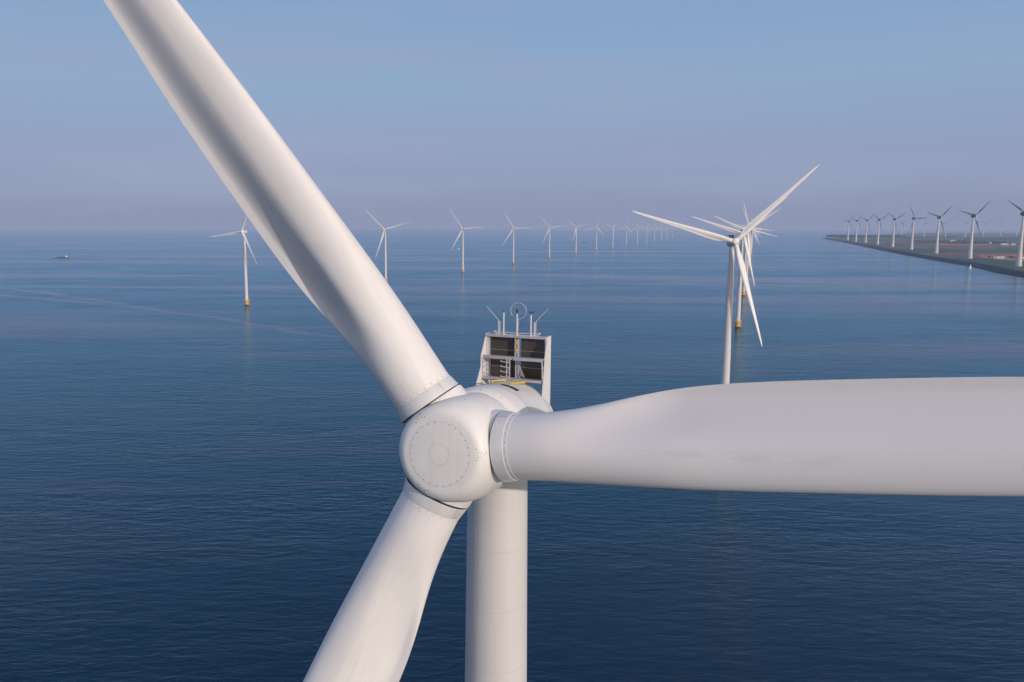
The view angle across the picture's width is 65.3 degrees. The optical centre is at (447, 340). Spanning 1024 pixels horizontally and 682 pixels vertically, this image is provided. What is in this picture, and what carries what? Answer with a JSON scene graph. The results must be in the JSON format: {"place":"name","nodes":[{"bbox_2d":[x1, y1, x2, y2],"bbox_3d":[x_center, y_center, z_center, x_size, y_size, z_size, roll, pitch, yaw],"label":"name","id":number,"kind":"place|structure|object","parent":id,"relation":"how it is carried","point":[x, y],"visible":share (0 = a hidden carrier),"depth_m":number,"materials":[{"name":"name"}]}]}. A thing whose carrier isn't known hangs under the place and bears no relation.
{"place":"outdoors","nodes":[
{"label":"outdoors","id":0,"kind":"place"},
{"bbox_2d":[0,229,1023,681],"bbox_3d":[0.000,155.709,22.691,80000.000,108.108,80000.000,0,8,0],"label":"water","id":1,"kind":"structure","parent":0,"point":[202,475],"depth_m":323.98,"materials":[{"name":"blue liquid"}]},
{"bbox_2d":[210,215,256,304],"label":"wind turbine","id":2,"kind":"object","parent":1,"relation":"in","point":[245,241],"visible":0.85,"depth_m":1029.78,"materials":[{"name":"paint"}]},
{"bbox_2d":[365,209,408,281],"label":"wind turbine","id":3,"kind":"object","parent":1,"relation":"in","point":[385,257],"visible":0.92,"depth_m":1442.25,"materials":[{"name":"paint"}]},
{"bbox_2d":[449,208,481,271],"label":"wind turbine","id":4,"kind":"object","parent":1,"relation":"in","point":[462,231],"visible":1,"depth_m":1751.56,"materials":[{"name":"paint"}]},
{"bbox_2d":[504,215,522,263],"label":"wind turbine","id":5,"kind":"object","parent":1,"relation":"in","point":[513,260],"visible":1,"depth_m":2135.12,"materials":[{"name":"paint"}]},
{"bbox_2d":[540,215,564,257],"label":"wind turbine","id":6,"kind":"object","parent":1,"relation":"in","point":[549,235],"visible":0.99,"depth_m":2499.56,"materials":[{"name":"paint"}]},
{"bbox_2d":[103,0,1023,681],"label":"wind turbine","id":7,"kind":"object","parent":1,"relation":"in","point":[483,452],"visible":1,"depth_m":29.31,"materials":[{"name":"paint"}]},
{"bbox_2d":[569,221,586,253],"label":"wind turbine","id":8,"kind":"object","parent":1,"relation":"in","point":[576,236],"visible":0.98,"depth_m":2890.15,"materials":[{"name":"paint"}]},
{"bbox_2d":[587,217,602,249],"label":"wind turbine","id":9,"kind":"object","parent":1,"relation":"in","point":[596,233],"visible":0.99,"depth_m":3283.95,"materials":[{"name":"paint"}]},
{"bbox_2d":[604,220,621,247],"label":"wind turbine","id":10,"kind":"object","parent":1,"relation":"in","point":[613,233],"visible":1,"depth_m":3665.05,"materials":[{"name":"paint"}]},
{"bbox_2d":[633,164,819,383],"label":"wind turbine","id":11,"kind":"object","parent":1,"relation":"in","point":[732,241],"visible":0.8,"depth_m":397.03,"materials":[{"name":"paint"}]},
{"bbox_2d":[692,196,787,327],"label":"wind turbine","id":12,"kind":"object","parent":1,"relation":"in","point":[737,321],"visible":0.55,"depth_m":800.98,"materials":[{"name":"paint"}]},
{"bbox_2d":[715,209,778,295],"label":"wind turbine","id":13,"kind":"object","parent":1,"relation":"in","point":[745,260],"visible":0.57,"depth_m":1163.73,"materials":[{"name":"paint"}]},
{"bbox_2d":[742,227,759,257],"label":"wind turbine","id":14,"kind":"object","parent":1,"relation":"in","point":[750,240],"visible":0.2,"depth_m":2308.38,"materials":[{"name":"paint"}]},
{"bbox_2d":[738,208,772,267],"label":"wind turbine","id":15,"kind":"object","parent":1,"relation":"in","point":[750,236],"visible":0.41,"depth_m":1925.05,"materials":[{"name":"paint"}]},
{"bbox_2d":[744,204,776,275],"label":"wind turbine","id":16,"kind":"object","parent":1,"relation":"in","point":[747,241],"visible":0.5,"depth_m":1544.07,"materials":[{"name":"paint"}]},
{"bbox_2d":[0,0,1023,229],"label":"sky","id":17,"kind":"structure","parent":0,"point":[579,112],"materials":[{"name":"blue"}]},
{"bbox_2d":[822,238,1023,277],"bbox_3d":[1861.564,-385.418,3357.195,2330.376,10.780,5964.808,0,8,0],"label":"dike","id":18,"kind":"structure","parent":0,"point":[1004,270],"depth_m":2229.31,"materials":[{"name":"grey stone"}]},
{"bbox_2d":[831,233,1023,270],"bbox_3d":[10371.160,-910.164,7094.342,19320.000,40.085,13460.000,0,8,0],"label":"ground","id":19,"kind":"structure","parent":0,"point":[957,252],"depth_m":3884.25,"materials":[{"name":"green plant"}]},
{"bbox_2d":[844,218,852,239],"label":"wind turbine","id":20,"kind":"object","parent":19,"relation":"on","point":[848,228],"visible":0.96,"depth_m":5541.55,"materials":[{"name":"metal"}]},
{"bbox_2d":[851,215,861,241],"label":"wind turbine","id":21,"kind":"object","parent":19,"relation":"on","point":[856,229],"visible":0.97,"depth_m":5090.68,"materials":[{"name":"metal"}]},
{"bbox_2d":[860,215,872,242],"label":"wind turbine","id":22,"kind":"object","parent":19,"relation":"on","point":[865,240],"visible":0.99,"depth_m":4710.49,"materials":[{"name":"metal"}]},
{"bbox_2d":[874,214,887,244],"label":"wind turbine","id":23,"kind":"object","parent":19,"relation":"on","point":[877,241],"visible":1,"depth_m":4261.62,"materials":[{"name":"metal"}]},
{"bbox_2d":[890,213,904,246],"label":"wind turbine","id":24,"kind":"object","parent":19,"relation":"on","point":[893,234],"visible":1,"depth_m":3811.02,"materials":[{"name":"metal"}]},
{"bbox_2d":[909,207,921,249],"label":"wind turbine","id":25,"kind":"object","parent":19,"relation":"on","point":[912,235],"visible":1,"depth_m":3368.33,"materials":[{"name":"metal"}]},
{"bbox_2d":[826,234,1023,257],"bbox_3d":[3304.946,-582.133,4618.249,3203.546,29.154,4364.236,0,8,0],"label":"woodland","id":26,"kind":"object","parent":19,"relation":"on","point":[899,236],"visible":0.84,"depth_m":5736.86,"materials":[{"name":"green plant"}]},
{"bbox_2d":[929,206,951,252],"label":"wind turbine","id":27,"kind":"object","parent":19,"relation":"on","point":[937,239],"visible":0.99,"depth_m":2915.98,"materials":[{"name":"metal"}]},
{"bbox_2d":[961,201,989,258],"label":"wind turbine","id":28,"kind":"object","parent":19,"relation":"on","point":[970,248],"visible":0.98,"depth_m":2456.84,"materials":[{"name":"metal"}]},
{"bbox_2d":[1009,201,1023,265],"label":"wind turbine","id":29,"kind":"object","parent":19,"relation":"on","point":[1018,262],"visible":0.98,"depth_m":1995.70,"materials":[{"name":"metal"}]},
{"bbox_2d":[938,244,990,244],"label":"field","id":30,"kind":"structure","parent":0,"point":[963,244],"depth_m":4281.01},
{"bbox_2d":[977,254,1023,260],"bbox_3d":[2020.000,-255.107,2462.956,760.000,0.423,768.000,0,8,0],"label":"field","id":31,"kind":"structure","parent":0,"point":[1004,255],"depth_m":2622.51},
{"bbox_2d":[992,247,1023,250],"bbox_3d":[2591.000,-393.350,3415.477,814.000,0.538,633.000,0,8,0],"label":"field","id":32,"kind":"structure","parent":0,"point":[1006,249],"depth_m":3388.03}
]}

